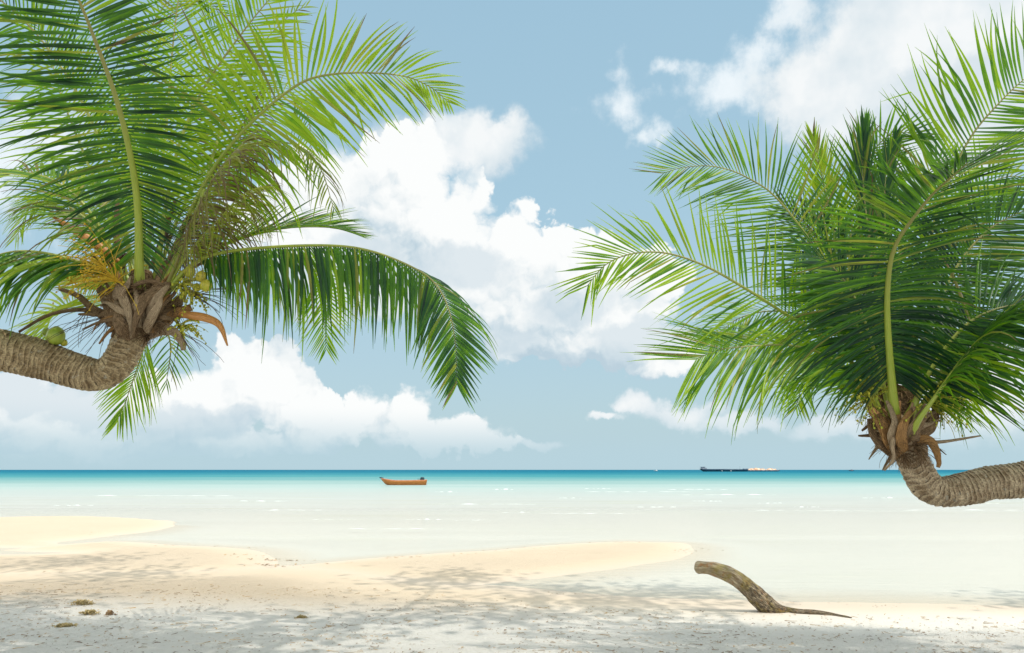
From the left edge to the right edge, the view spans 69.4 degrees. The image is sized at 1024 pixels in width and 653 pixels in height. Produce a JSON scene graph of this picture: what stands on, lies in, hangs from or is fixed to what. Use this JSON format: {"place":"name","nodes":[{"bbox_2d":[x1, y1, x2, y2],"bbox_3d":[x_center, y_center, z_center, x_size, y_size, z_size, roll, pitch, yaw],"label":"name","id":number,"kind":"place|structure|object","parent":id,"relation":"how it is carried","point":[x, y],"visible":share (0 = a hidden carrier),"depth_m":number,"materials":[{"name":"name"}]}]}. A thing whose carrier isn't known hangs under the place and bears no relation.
{"place":"outdoors","nodes":[
{"label":"outdoors","id":0,"kind":"place"},
{"bbox_2d":[0,506,1023,652],"bbox_3d":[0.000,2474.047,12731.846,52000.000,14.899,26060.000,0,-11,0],"label":"sand","id":1,"kind":"structure","parent":0,"point":[860,564],"depth_m":11.80,"materials":[{"name":"beige sand"}]},
{"bbox_2d":[51,622,84,627],"bbox_3d":[-4.390,2.951,7.301,0.344,0.058,0.172,3,-11,-13],"label":"seaweed clump","id":2,"kind":"object","parent":1,"relation":"on","point":[65,624],"visible":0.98,"depth_m":7.27,"materials":[{"name":"plant"}]},
{"bbox_2d":[68,599,93,604],"bbox_3d":[-5.047,3.223,8.632,0.334,0.076,0.232,7,-13,-32],"label":"seaweed clump","id":3,"kind":"object","parent":1,"relation":"on","point":[83,602],"visible":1,"depth_m":8.64,"materials":[{"name":"plant"}]},
{"bbox_2d":[79,609,100,615],"bbox_3d":[-4.505,3.047,7.886,0.224,0.068,0.175,5,-12,-23],"label":"seaweed clump","id":4,"kind":"object","parent":1,"relation":"on","point":[89,612],"visible":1,"depth_m":7.87,"materials":[{"name":"plant"}]},
{"bbox_2d":[105,610,116,615],"bbox_3d":[-4.281,3.052,7.885,0.138,0.063,0.084,0,-11,0],"label":"seaweed clump","id":5,"kind":"object","parent":1,"relation":"on","point":[109,612],"visible":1,"depth_m":7.88,"materials":[{"name":"brown plant"}]},
{"bbox_2d":[0,0,497,441],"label":"palm tree","id":6,"kind":"object","parent":1,"relation":"on","point":[141,305],"visible":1,"depth_m":5.97,"materials":[{"name":"green plant"}]},
{"bbox_2d":[294,614,307,618],"bbox_3d":[-2.279,3.141,8.011,0.156,0.042,0.089,0,-11,0],"label":"seaweed clump","id":7,"kind":"object","parent":1,"relation":"on","point":[301,616],"visible":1,"depth_m":7.99,"materials":[{"name":"brown plant"}]},
{"bbox_2d":[694,561,851,617],"bbox_3d":[3.084,3.153,8.856,1.734,0.640,0.366,-3,-11,14],"label":"driftwood","id":8,"kind":"object","parent":1,"relation":"on","point":[759,598],"visible":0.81,"depth_m":8.84,"materials":[{"name":"brown wood"}]},
{"bbox_2d":[549,3,1023,506],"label":"palm tree","id":9,"kind":"object","parent":1,"relation":"on","point":[879,332],"visible":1,"depth_m":6.38,"materials":[{"name":"green plant"}]},
{"bbox_2d":[0,470,1023,507],"bbox_3d":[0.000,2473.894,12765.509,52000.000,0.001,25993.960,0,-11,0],"label":"sea","id":10,"kind":"structure","parent":0,"point":[314,488],"depth_m":68.20,"materials":[{"name":"liquid"}]},
{"bbox_2d":[379,477,426,484],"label":"wooden boat","id":11,"kind":"object","parent":10,"relation":"on","point":[421,481],"visible":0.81,"depth_m":83.19,"materials":[{"name":"orange paint"}]},
{"bbox_2d":[54,488,980,528],"bbox_3d":[0.971,10.330,44.399,50.076,0.156,40.485,5,-12,-23],"label":"foam","id":12,"kind":"object","parent":10,"relation":"on","point":[524,512],"visible":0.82,"depth_m":31.48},
{"bbox_2d":[700,467,747,470],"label":"cargo barge","id":13,"kind":"object","parent":10,"relation":"on","point":[704,469],"visible":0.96,"depth_m":719.91,"materials":[{"name":"paint"}]},
{"bbox_2d":[743,468,779,470],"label":"ship","id":14,"kind":"object","parent":10,"relation":"on","point":[759,469],"visible":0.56,"depth_m":780.42,"materials":[{"name":"grey paint"}]},
{"bbox_2d":[0,0,1023,469],"label":"sky","id":15,"kind":"structure","parent":0,"point":[564,98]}
]}

